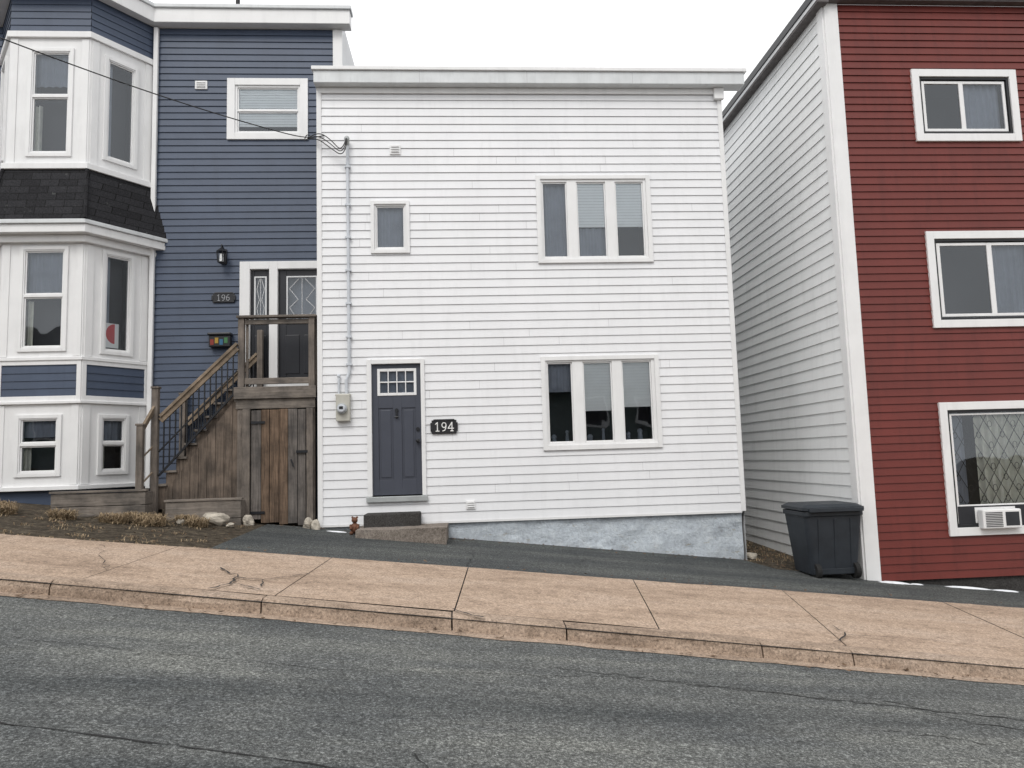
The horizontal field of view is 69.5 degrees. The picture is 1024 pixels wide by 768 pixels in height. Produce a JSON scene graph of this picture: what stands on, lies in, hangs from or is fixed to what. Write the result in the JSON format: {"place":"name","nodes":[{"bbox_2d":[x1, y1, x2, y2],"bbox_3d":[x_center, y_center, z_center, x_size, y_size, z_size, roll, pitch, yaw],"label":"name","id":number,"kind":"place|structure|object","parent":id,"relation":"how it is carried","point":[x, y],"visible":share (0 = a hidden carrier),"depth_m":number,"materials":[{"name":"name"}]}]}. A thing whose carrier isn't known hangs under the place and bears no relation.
{"place":"outdoors","nodes":[
{"label":"outdoors","id":0,"kind":"place"},
{"bbox_2d":[24,437,54,471],"bbox_3d":[-7.646,1.014,12.079,0.600,0.880,0.225,-1,-6,-4],"label":"window pane","id":1,"kind":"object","parent":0,"point":[42,458],"visible":0.32,"depth_m":12.17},
{"bbox_2d":[16,246,68,351],"bbox_3d":[-7.701,-1.402,12.131,0.770,1.760,0.060,-1,-6,-4],"label":"bay window main trim","id":2,"kind":"structure","parent":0,"point":[65,302],"depth_m":12.10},
{"bbox_2d":[23,251,63,346],"bbox_3d":[-7.703,-1.399,12.163,0.608,1.598,0.056,-1,-6,-4],"label":"bay window main sash","id":3,"kind":"object","parent":2,"relation":"in","point":[26,299],"visible":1,"depth_m":12.14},
{"bbox_2d":[26,299,61,345],"bbox_3d":[-7.713,-1.383,12.317,0.650,1.640,0.225,-1,-6,-4],"label":"window pane","id":4,"kind":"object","parent":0,"point":[47,323],"visible":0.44,"depth_m":12.39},
{"bbox_2d":[25,48,74,156],"bbox_3d":[-7.795,-4.759,12.464,0.740,1.910,0.060,-1,-6,-4],"label":"bay window upper trim","id":5,"kind":"structure","parent":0,"point":[70,109],"depth_m":12.43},
{"bbox_2d":[31,53,68,151],"bbox_3d":[-7.798,-4.756,12.496,0.578,1.748,0.056,-1,-6,-4],"label":"bay window upper sash","id":6,"kind":"object","parent":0,"point":[40,99],"visible":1,"depth_m":12.49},
{"bbox_2d":[36,87,67,150],"bbox_3d":[-7.808,-4.740,12.651,0.620,1.790,0.225,-1,-6,-4],"label":"window pane","id":7,"kind":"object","parent":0,"point":[54,126],"visible":0.44,"depth_m":12.73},
{"bbox_2d":[0,0,154,26],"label":"bay moulding","id":8,"kind":"object","parent":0,"point":[140,11],"visible":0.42,"depth_m":13.14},
{"bbox_2d":[0,169,166,238],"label":"bay skirt roof","id":9,"kind":"structure","parent":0,"point":[44,194],"depth_m":12.27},
{"bbox_2d":[99,250,134,356],"bbox_3d":[-6.759,-1.370,12.639,0.382,1.780,0.480,-1,-6,-4],"label":"window frame","id":10,"kind":"structure","parent":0,"point":[103,292],"depth_m":12.54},
{"bbox_2d":[102,55,138,169],"bbox_3d":[-6.871,-4.753,12.958,0.406,1.880,0.512,-1,-6,-4],"label":"bay side window upper trim","id":11,"kind":"structure","parent":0,"point":[105,118],"depth_m":12.84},
{"bbox_2d":[0,486,848,639],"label":"ground","id":12,"kind":"structure","parent":0,"point":[111,532],"depth_m":10.05,"materials":[{"name":"soil"}]},
{"bbox_2d":[0,487,134,504],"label":"bay base","id":13,"kind":"object","parent":12,"relation":"on","point":[37,497],"visible":0.11,"depth_m":11.86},
{"bbox_2d":[0,38,152,486],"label":"bay corner boards","id":14,"kind":"object","parent":12,"relation":"on","point":[79,250],"visible":0.95,"depth_m":12.35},
{"bbox_2d":[24,421,55,437],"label":"bay window lower curtain","id":15,"kind":"object","parent":14,"relation":"attached to","point":[36,429],"visible":0.66,"depth_m":12.03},
{"bbox_2d":[28,253,62,292],"bbox_3d":[-7.721,-1.836,12.284,0.650,0.746,0.032,-1,-6,-4],"label":"bay window main curtain","id":16,"kind":"object","parent":14,"relation":"attached to","point":[45,272],"visible":0.68,"depth_m":12.28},
{"bbox_2d":[37,56,68,87],"bbox_3d":[-7.821,-5.355,12.634,0.620,0.570,0.032,-1,-6,-4],"label":"bay window upper curtain","id":17,"kind":"object","parent":14,"relation":"attached to","point":[52,72],"visible":0.79,"depth_m":12.63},
{"bbox_2d":[0,403,146,487],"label":"bay panel","id":18,"kind":"object","parent":14,"relation":"attached to","point":[11,412],"visible":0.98,"depth_m":11.96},
{"bbox_2d":[13,414,61,477],"bbox_3d":[-7.634,0.995,11.893,0.720,1.000,0.060,-1,-6,-4],"label":"bay window lower trim","id":19,"kind":"structure","parent":18,"relation":"attached to","point":[59,445],"depth_m":11.87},
{"bbox_2d":[0,482,144,491],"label":"bay moulding","id":20,"kind":"object","parent":18,"relation":"attached to","point":[48,488],"visible":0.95,"depth_m":11.80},
{"bbox_2d":[96,414,129,474],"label":"bay side window lower trim","id":21,"kind":"structure","parent":18,"relation":"attached to","point":[99,443],"depth_m":12.30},
{"bbox_2d":[0,356,146,365],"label":"bay moulding","id":22,"kind":"object","parent":14,"relation":"attached to","point":[72,358],"visible":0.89,"depth_m":12.03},
{"bbox_2d":[0,360,146,402],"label":"bay band boards","id":23,"kind":"object","parent":14,"relation":"on","point":[81,373],"visible":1,"depth_m":12.03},
{"bbox_2d":[0,364,143,397],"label":"bay band siding","id":24,"kind":"object","parent":23,"relation":"attached to","point":[25,384],"visible":1,"depth_m":12.02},
{"bbox_2d":[0,243,148,361],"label":"bay panel","id":25,"kind":"object","parent":14,"relation":"attached to","point":[13,301],"visible":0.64,"depth_m":12.21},
{"bbox_2d":[0,163,150,187],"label":"bay moulding","id":26,"kind":"object","parent":14,"relation":"attached to","point":[111,173],"visible":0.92,"depth_m":12.32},
{"bbox_2d":[0,31,152,65],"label":"bay moulding","id":27,"kind":"object","parent":14,"relation":"attached to","point":[79,35],"visible":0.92,"depth_m":12.58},
{"bbox_2d":[2,38,152,181],"bbox_3d":[-7.856,-4.717,12.925,2.680,2.300,0.930,-1,-6,-4],"label":"bay panel","id":28,"kind":"object","parent":14,"relation":"attached to","point":[21,107],"visible":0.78,"depth_m":12.55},
{"bbox_2d":[2,0,153,58],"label":"bay top siding","id":29,"kind":"object","parent":14,"relation":"attached to","point":[71,15],"visible":0.91,"depth_m":12.66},
{"bbox_2d":[0,234,155,256],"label":"bay moulding","id":30,"kind":"object","parent":14,"relation":"attached to","point":[45,239],"visible":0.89,"depth_m":12.17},
{"bbox_2d":[0,223,164,249],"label":"bay moulding","id":31,"kind":"object","parent":14,"relation":"attached to","point":[61,229],"visible":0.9,"depth_m":12.10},
{"bbox_2d":[0,218,167,242],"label":"bay moulding","id":32,"kind":"object","parent":14,"relation":"attached to","point":[74,221],"visible":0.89,"depth_m":12.03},
{"bbox_2d":[108,258,126,350],"bbox_3d":[-6.907,-1.356,12.736,0.429,1.660,0.475,-1,-6,-4],"label":"window pane","id":33,"kind":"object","parent":14,"relation":"attached to","point":[117,296],"visible":0.48,"depth_m":12.92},
{"bbox_2d":[110,66,130,161],"bbox_3d":[-7.019,-4.739,13.055,0.453,1.760,0.506,-1,-6,-4],"label":"window pane","id":34,"kind":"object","parent":14,"relation":"attached to","point":[120,123],"visible":0.56,"depth_m":13.23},
{"bbox_2d":[145,27,158,488],"bbox_3d":[-6.414,-2.373,13.164,0.080,8.400,0.070,-1,-6,-4],"label":"downspout","id":35,"kind":"object","parent":14,"relation":"attached to","point":[152,256],"visible":0.9,"depth_m":13.11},
{"bbox_2d":[0,8,351,30],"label":"fascia","id":36,"kind":"structure","parent":14,"relation":"attached to","point":[250,19],"depth_m":13.60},
{"bbox_2d":[154,3,352,17],"bbox_3d":[-8.032,-6.855,13.472,10.100,0.068,0.290,-1,-6,-4],"label":"drip edge","id":37,"kind":"object","parent":36,"relation":"on","point":[252,6],"visible":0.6,"depth_m":13.56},
{"bbox_2d":[49,489,161,514],"bbox_3d":[-6.300,1.864,11.504,1.430,0.435,0.670,-1,-6,-4],"label":"wooden planter","id":38,"kind":"object","parent":12,"relation":"on","point":[102,501],"visible":0.56,"depth_m":11.20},
{"bbox_2d":[12,31,384,496],"bbox_3d":[-8.270,-1.620,17.162,9.880,9.600,8.180,-1,-6,-4],"label":"side and back walls","id":39,"kind":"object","parent":12,"relation":"on","point":[347,58],"depth_m":21.09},
{"bbox_2d":[256,277,315,318],"bbox_3d":[-4.042,-1.026,13.529,1.400,2.150,0.020,-1,-6,-4],"label":"entrance backing","id":40,"kind":"object","parent":39,"relation":"attached to","point":[301,289],"depth_m":13.58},
{"bbox_2d":[164,497,244,524],"bbox_3d":[-4.746,2.061,11.424,1.170,0.575,0.250,-1,-6,-4],"label":"wooden planter","id":41,"kind":"object","parent":12,"relation":"on","point":[234,509],"visible":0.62,"depth_m":11.34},
{"bbox_2d":[135,314,316,519],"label":"wooden deck stairs","id":42,"kind":"structure","parent":12,"relation":"on","point":[209,463],"depth_m":11.76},
{"bbox_2d":[242,408,313,524],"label":"wooden gate","id":43,"kind":"structure","parent":42,"relation":"attached to","point":[289,432],"depth_m":11.71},
{"bbox_2d":[269,494,317,518],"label":"base wall","id":44,"kind":"structure","parent":12,"relation":"on","point":[306,505],"depth_m":12.95,"materials":[{"name":"wood"}]},
{"bbox_2d":[153,29,335,495],"bbox_3d":[-4.814,-2.316,13.311,3.190,8.620,0.021,-1,-6,-4],"label":"front siding","id":45,"kind":"object","parent":44,"relation":"on","point":[203,186],"visible":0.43,"depth_m":13.41,"materials":[{"name":"blue plastic"}]},
{"bbox_2d":[227,78,307,139],"bbox_3d":[-4.501,-5.066,13.608,1.460,1.170,0.075,-1,-6,-4],"label":"window trim","id":46,"kind":"structure","parent":45,"relation":"attached to","point":[302,83],"depth_m":13.58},
{"bbox_2d":[235,85,299,132],"bbox_3d":[-4.503,-5.057,13.641,1.180,0.920,0.088,-1,-6,-4],"label":"window frame","id":47,"kind":"object","parent":46,"relation":"attached to","point":[236,103],"visible":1,"depth_m":13.60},
{"bbox_2d":[239,114,296,126],"bbox_3d":[-4.499,-4.881,13.646,1.080,0.270,0.007,-1,-6,-4],"label":"window blind","id":48,"kind":"object","parent":47,"relation":"attached to","point":[271,118],"depth_m":13.65,"materials":[{"name":"fabric"}]},
{"bbox_2d":[240,90,296,108],"bbox_3d":[-4.510,-5.254,13.683,1.080,0.400,0.007,-1,-6,-4],"label":"window blind","id":49,"kind":"object","parent":47,"relation":"attached to","point":[255,102],"depth_m":13.68,"materials":[{"name":"plastic"}]},
{"bbox_2d":[239,261,332,386],"bbox_3d":[-4.043,-1.075,13.237,1.640,2.290,0.090,-1,-6,-4],"label":"entrance frame","id":50,"kind":"object","parent":45,"relation":"attached to","point":[272,267],"visible":0.41,"depth_m":13.22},
{"bbox_2d":[251,270,316,377],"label":"entrance doors","id":51,"kind":"structure","parent":50,"relation":"in","point":[293,350],"depth_m":13.24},
{"bbox_2d":[0,500,793,562],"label":"dead grass","id":52,"kind":"structure","parent":12,"relation":"on","point":[135,518],"depth_m":10.49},
{"bbox_2d":[355,511,448,544],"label":"concrete steps","id":53,"kind":"structure","parent":12,"relation":"on","point":[402,526],"depth_m":10.95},
{"bbox_2d":[0,572,1023,684],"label":"kerb","id":54,"kind":"structure","parent":12,"relation":"on","point":[57,590],"depth_m":6.47,"materials":[{"name":"concrete"}]},
{"bbox_2d":[324,513,743,559],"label":"foundation wall","id":55,"kind":"structure","parent":12,"relation":"on","point":[718,535],"depth_m":12.01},
{"bbox_2d":[320,510,741,527],"bbox_3d":[0.373,2.170,11.890,6.820,0.037,0.042,-1,-6,-4],"label":"starter strip","id":56,"kind":"object","parent":55,"relation":"attached to","point":[566,517],"visible":0.86,"depth_m":11.90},
{"bbox_2d":[321,93,740,524],"bbox_3d":[0.286,-1.443,12.245,6.780,7.230,0.019,-1,-6,-4],"label":"front siding","id":57,"kind":"object","parent":56,"relation":"on","point":[499,471],"visible":1,"depth_m":12.24,"materials":[{"name":"white plastic"}]},
{"bbox_2d":[335,136,351,421],"bbox_3d":[-2.750,-1.759,11.968,0.260,4.725,0.214,-1,-6,-4],"label":"electric meter","id":58,"kind":"object","parent":57,"relation":"attached to","point":[343,407],"visible":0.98,"depth_m":11.92,"materials":[{"name":"grey metal"}]},
{"bbox_2d":[0,37,346,153],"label":"utility cable","id":59,"kind":"object","parent":58,"relation":"attached to","point":[314,137],"visible":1,"depth_m":10.94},
{"bbox_2d":[370,200,409,253],"bbox_3d":[-2.014,-2.594,12.210,0.640,0.890,0.075,-1,-6,-4],"label":"window trim","id":60,"kind":"structure","parent":57,"relation":"attached to","point":[386,202],"depth_m":12.17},
{"bbox_2d":[374,204,405,249],"bbox_3d":[-2.016,-2.591,12.244,0.520,0.770,0.088,-1,-6,-4],"label":"window frame","id":61,"kind":"object","parent":60,"relation":"attached to","point":[404,205],"visible":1,"depth_m":12.21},
{"bbox_3d":[-2.036,-2.559,12.553,0.520,0.770,0.525,-1,-6,-4],"label":"small window room","id":62,"kind":"object","parent":61,"relation":"attached to","visible":0},
{"bbox_2d":[378,209,403,246],"bbox_3d":[-2.017,-2.582,12.327,0.490,0.730,0.032,-1,-6,-4],"label":"window curtain","id":63,"kind":"object","parent":62,"relation":"hanging from","point":[390,227],"depth_m":12.33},
{"bbox_2d":[366,358,426,496],"bbox_3d":[-1.861,0.692,11.888,0.930,2.200,0.075,-1,-6,-4],"label":"door casing","id":64,"kind":"object","parent":57,"relation":"attached to","point":[371,362],"depth_m":11.87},
{"bbox_2d":[372,364,421,495],"bbox_3d":[-1.858,0.727,11.931,0.786,2.108,0.042,-1,-6,-4],"label":"door slab","id":65,"kind":"structure","parent":64,"relation":"in","point":[398,485],"depth_m":11.90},
{"bbox_2d":[380,371,413,392],"bbox_3d":[-1.874,-0.026,12.048,0.630,0.440,0.010,-1,-6,-4],"label":"door lite blind","id":66,"kind":"object","parent":65,"relation":"attached to","point":[400,377],"depth_m":12.04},
{"bbox_2d":[379,407,415,479],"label":"door panels","id":67,"kind":"object","parent":65,"relation":"attached to","point":[386,461],"visible":1,"depth_m":11.89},
{"bbox_2d":[535,175,653,263],"bbox_3d":[1.389,-2.782,12.450,1.950,1.510,0.075,-1,-6,-4],"label":"window trim","id":68,"kind":"structure","parent":57,"relation":"attached to","point":[538,178],"depth_m":12.41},
{"bbox_2d":[540,179,648,258],"bbox_3d":[1.387,-2.779,12.484,1.800,1.380,0.088,-1,-6,-4],"label":"window frame","id":69,"kind":"object","parent":68,"relation":"attached to","point":[573,248],"visible":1,"depth_m":12.45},
{"bbox_2d":[577,185,604,226],"bbox_3d":[1.333,-3.034,12.529,0.480,0.770,0.007,-1,-6,-4],"label":"window blind","id":70,"kind":"object","parent":69,"relation":"attached to","point":[593,213],"depth_m":12.53,"materials":[{"name":"fabric"}]},
{"bbox_2d":[579,228,605,255],"bbox_3d":[1.348,-2.381,12.526,0.480,0.529,0.032,-1,-6,-4],"label":"window curtain","id":71,"kind":"object","parent":69,"relation":"hanging from","point":[592,242],"depth_m":12.53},
{"bbox_2d":[542,182,645,257],"bbox_3d":[1.377,-2.773,12.489,1.728,1.298,0.056,-1,-6,-4],"label":"window sash","id":72,"kind":"object","parent":69,"relation":"attached to","point":[603,183],"depth_m":12.48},
{"bbox_2d":[578,198,643,255],"bbox_3d":[1.367,-2.748,12.793,1.800,1.380,0.525,-1,-6,-4],"label":"window pane","id":73,"kind":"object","parent":69,"relation":"attached to","point":[630,241],"depth_m":13.08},
{"bbox_2d":[543,185,566,256],"bbox_3d":[0.718,-2.750,12.522,0.400,1.300,0.032,-1,-6,-4],"label":"window curtain","id":74,"kind":"object","parent":73,"relation":"hanging from","point":[554,220],"depth_m":12.53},
{"bbox_2d":[616,184,642,226],"bbox_3d":[1.986,-3.049,12.573,0.470,0.770,0.007,-1,-6,-4],"label":"window blind","id":75,"kind":"object","parent":69,"relation":"attached to","point":[628,208],"depth_m":12.57,"materials":[{"name":"plastic"}]},
{"bbox_2d":[540,354,662,450],"bbox_3d":[1.471,0.297,12.144,1.970,1.540,0.075,-1,-6,-4],"label":"window trim","id":76,"kind":"structure","parent":57,"relation":"attached to","point":[659,443],"depth_m":12.10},
{"bbox_2d":[545,359,657,445],"bbox_3d":[1.468,0.295,12.178,1.820,1.390,0.088,-1,-6,-4],"label":"window frame","id":77,"kind":"object","parent":76,"relation":"attached to","point":[578,402],"visible":1,"depth_m":12.13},
{"bbox_2d":[584,363,610,410],"bbox_3d":[1.409,0.040,12.223,0.470,0.810,0.007,-1,-6,-4],"label":"window blind","id":78,"kind":"object","parent":77,"relation":"attached to","point":[595,387],"depth_m":12.22,"materials":[{"name":"fabric"}]},
{"bbox_2d":[549,365,651,441],"bbox_3d":[1.448,0.326,12.487,1.820,1.390,0.525,-1,-6,-4],"label":"window pane","id":79,"kind":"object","parent":77,"relation":"attached to","point":[560,411],"depth_m":12.72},
{"bbox_2d":[548,364,570,391],"bbox_3d":[0.777,-0.104,12.258,0.400,0.480,0.031,-1,-6,-4],"label":"window curtain","id":80,"kind":"object","parent":79,"relation":"hanging from","point":[559,379],"depth_m":12.26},
{"bbox_2d":[547,361,653,442],"bbox_3d":[1.453,0.291,12.184,1.738,1.318,0.056,-1,-6,-4],"label":"window sash","id":81,"kind":"object","parent":77,"relation":"attached to","point":[583,363],"depth_m":12.16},
{"bbox_2d":[622,362,650,406],"bbox_3d":[2.062,0.000,12.269,0.480,0.760,0.007,-1,-6,-4],"label":"window blind","id":82,"kind":"object","parent":77,"relation":"attached to","point":[635,380],"depth_m":12.27,"materials":[{"name":"fabric"}]},
{"bbox_2d":[316,88,745,525],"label":"corner posts","id":83,"kind":"object","parent":56,"relation":"on","point":[320,323],"visible":0.78,"depth_m":12.20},
{"bbox_2d":[322,148,746,559],"bbox_3d":[0.020,-0.532,16.432,6.890,8.600,8.480,-1,-6,-4],"label":"side and back walls","id":84,"kind":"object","parent":12,"relation":"on","point":[744,534],"depth_m":18.14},
{"bbox_2d":[313,70,743,90],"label":"fascia","id":85,"kind":"structure","parent":84,"relation":"attached to","point":[505,79],"depth_m":12.45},
{"bbox_2d":[320,87,712,94],"bbox_3d":[0.172,-4.990,12.571,6.780,0.098,0.027,-1,-6,-4],"label":"frieze board","id":86,"kind":"object","parent":85,"relation":"attached to","point":[382,90],"visible":1,"depth_m":12.55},
{"bbox_2d":[311,66,746,73],"bbox_3d":[0.347,-5.293,12.551,7.360,0.063,0.285,-1,-6,-4],"label":"drip edge","id":87,"kind":"object","parent":85,"relation":"on","point":[519,69],"visible":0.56,"depth_m":12.41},
{"bbox_2d":[210,524,1023,607],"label":"asphalt apron","id":88,"kind":"object","parent":12,"relation":"on","point":[468,553],"visible":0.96,"depth_m":10.13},
{"bbox_2d":[781,501,863,578],"bbox_3d":[4.656,2.315,11.011,0.930,1.075,0.909,-1,-6,-4],"label":"garbage bin","id":89,"kind":"object","parent":88,"relation":"on","point":[824,536],"visible":0.99,"depth_m":10.69,"materials":[{"name":"plastic"}]},
{"bbox_2d":[837,4,1023,580],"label":"front siding","id":90,"kind":"object","parent":12,"relation":"on","point":[916,541],"visible":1,"depth_m":11.36,"materials":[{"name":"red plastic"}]},
{"bbox_2d":[893,85,1004,147],"bbox_3d":[7.152,-4.364,12.073,1.490,0.940,0.625,-1,-6,-4],"label":"top window room","id":91,"kind":"object","parent":90,"relation":"attached to","point":[942,106],"visible":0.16,"depth_m":12.39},
{"bbox_2d":[963,86,1000,128],"bbox_3d":[7.494,-4.409,11.820,0.660,0.760,0.032,-1,-6,-4],"label":"top window curtain","id":92,"kind":"object","parent":91,"relation":"hanging from","point":[981,107],"visible":0.83,"depth_m":11.82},
{"bbox_2d":[919,77,1012,132],"bbox_3d":[7.176,-4.400,11.714,1.490,0.940,0.088,-1,-6,-4],"label":"top window frame","id":93,"kind":"object","parent":90,"relation":"attached to","point":[1007,98],"visible":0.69,"depth_m":11.71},
{"bbox_2d":[921,81,1008,131],"bbox_3d":[7.176,-4.400,11.709,1.380,0.830,0.031,-1,-6,-4],"label":"top window slider","id":94,"kind":"object","parent":93,"relation":"in","point":[959,84],"visible":1,"depth_m":11.70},
{"bbox_2d":[910,69,1022,141],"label":"top window trim","id":95,"kind":"structure","parent":90,"relation":"attached to","point":[1014,136],"depth_m":11.64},
{"bbox_2d":[925,230,1023,327],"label":"window trim","id":96,"kind":"structure","parent":90,"relation":"attached to","point":[937,321],"depth_m":11.33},
{"bbox_2d":[934,238,1023,319],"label":"window frame","id":97,"kind":"object","parent":96,"relation":"attached to","point":[978,241],"visible":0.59,"depth_m":11.42,"materials":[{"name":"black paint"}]},
{"bbox_2d":[910,246,994,318],"bbox_3d":[7.310,-1.585,11.802,1.620,1.270,0.625,-1,-6,-4],"label":"window pane","id":98,"kind":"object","parent":97,"relation":"attached to","point":[965,280],"depth_m":12.13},
{"bbox_2d":[991,245,1023,316],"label":"window curtain","id":99,"kind":"object","parent":98,"relation":"hanging from","point":[1008,265],"depth_m":11.56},
{"bbox_2d":[936,242,1023,316],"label":"window slider","id":100,"kind":"object","parent":97,"relation":"attached to","point":[991,281],"depth_m":11.41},
{"bbox_2d":[929,411,1023,523],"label":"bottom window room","id":101,"kind":"object","parent":90,"relation":"attached to","point":[973,471],"depth_m":11.84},
{"bbox_2d":[951,415,968,504],"bbox_3d":[6.772,1.162,11.210,0.240,1.400,0.031,-1,-6,-4],"label":"bottom window curtain","id":102,"kind":"object","parent":101,"relation":"hanging from","point":[962,489],"visible":0.49,"depth_m":11.21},
{"bbox_2d":[952,414,1023,504],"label":"window lattice","id":103,"kind":"object","parent":101,"relation":"attached to","point":[989,457],"depth_m":11.19,"materials":[{"name":"black paint"}]},
{"bbox_2d":[958,504,1023,528],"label":"window air conditioner","id":104,"kind":"object","parent":101,"relation":"attached to","point":[1001,518],"depth_m":10.92,"materials":[{"name":"white plastic"}]},
{"bbox_2d":[973,414,1023,503],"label":"bottom window curtain","id":105,"kind":"object","parent":101,"relation":"hanging from","point":[984,448],"visible":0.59,"depth_m":11.26,"materials":[{"name":"fabric"}]},
{"bbox_2d":[937,400,1023,535],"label":"bottom window trim","id":106,"kind":"structure","parent":90,"relation":"attached to","point":[954,529],"depth_m":11.04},
{"bbox_2d":[849,574,1023,590],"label":"foundation","id":107,"kind":"object","parent":12,"relation":"on","point":[1016,583],"visible":0.1,"depth_m":10.96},
{"bbox_2d":[730,147,1023,443],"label":"walls","id":108,"kind":"structure","parent":107,"relation":"on","point":[884,311],"depth_m":21.13,"materials":[{"name":"plastic"}]},
{"bbox_2d":[723,16,851,555],"bbox_3d":[4.737,-1.070,16.168,0.020,8.860,9.720,-1,-6,-4],"label":"side siding","id":109,"kind":"object","parent":108,"relation":"attached to","point":[782,109],"visible":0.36,"depth_m":13.26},
{"bbox_2d":[816,3,881,580],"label":"corner boards","id":110,"kind":"object","parent":108,"relation":"attached to","point":[852,357],"visible":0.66,"depth_m":11.26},
{"bbox_2d":[723,0,1023,131],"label":"soffit","id":111,"kind":"structure","parent":108,"relation":"attached to","point":[800,28],"depth_m":11.88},
{"bbox_2d":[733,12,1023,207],"bbox_3d":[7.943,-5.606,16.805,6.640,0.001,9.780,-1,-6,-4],"label":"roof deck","id":112,"kind":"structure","parent":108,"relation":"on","point":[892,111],"depth_m":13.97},
{"bbox_2d":[722,0,812,117],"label":"roof edge","id":113,"kind":"object","parent":112,"relation":"on","point":[783,34],"depth_m":13.28,"materials":[{"name":"black paint"}]},
{"bbox_2d":[0,596,1023,767],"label":"road","id":114,"kind":"structure","parent":0,"point":[88,685],"depth_m":4.76,"materials":[{"name":"asphalt"}]},
{"bbox_2d":[0,534,1023,667],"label":"sidewalk","id":115,"kind":"structure","parent":0,"point":[975,630],"depth_m":7.67,"materials":[{"name":"concrete"}]},
{"bbox_2d":[150,0,999,110],"label":"sky","id":116,"kind":"structure","parent":0,"point":[479,33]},
{"bbox_2d":[949,412,1023,522],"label":"window frame","id":117,"kind":"object","parent":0,"point":[956,486],"visible":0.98,"depth_m":11.08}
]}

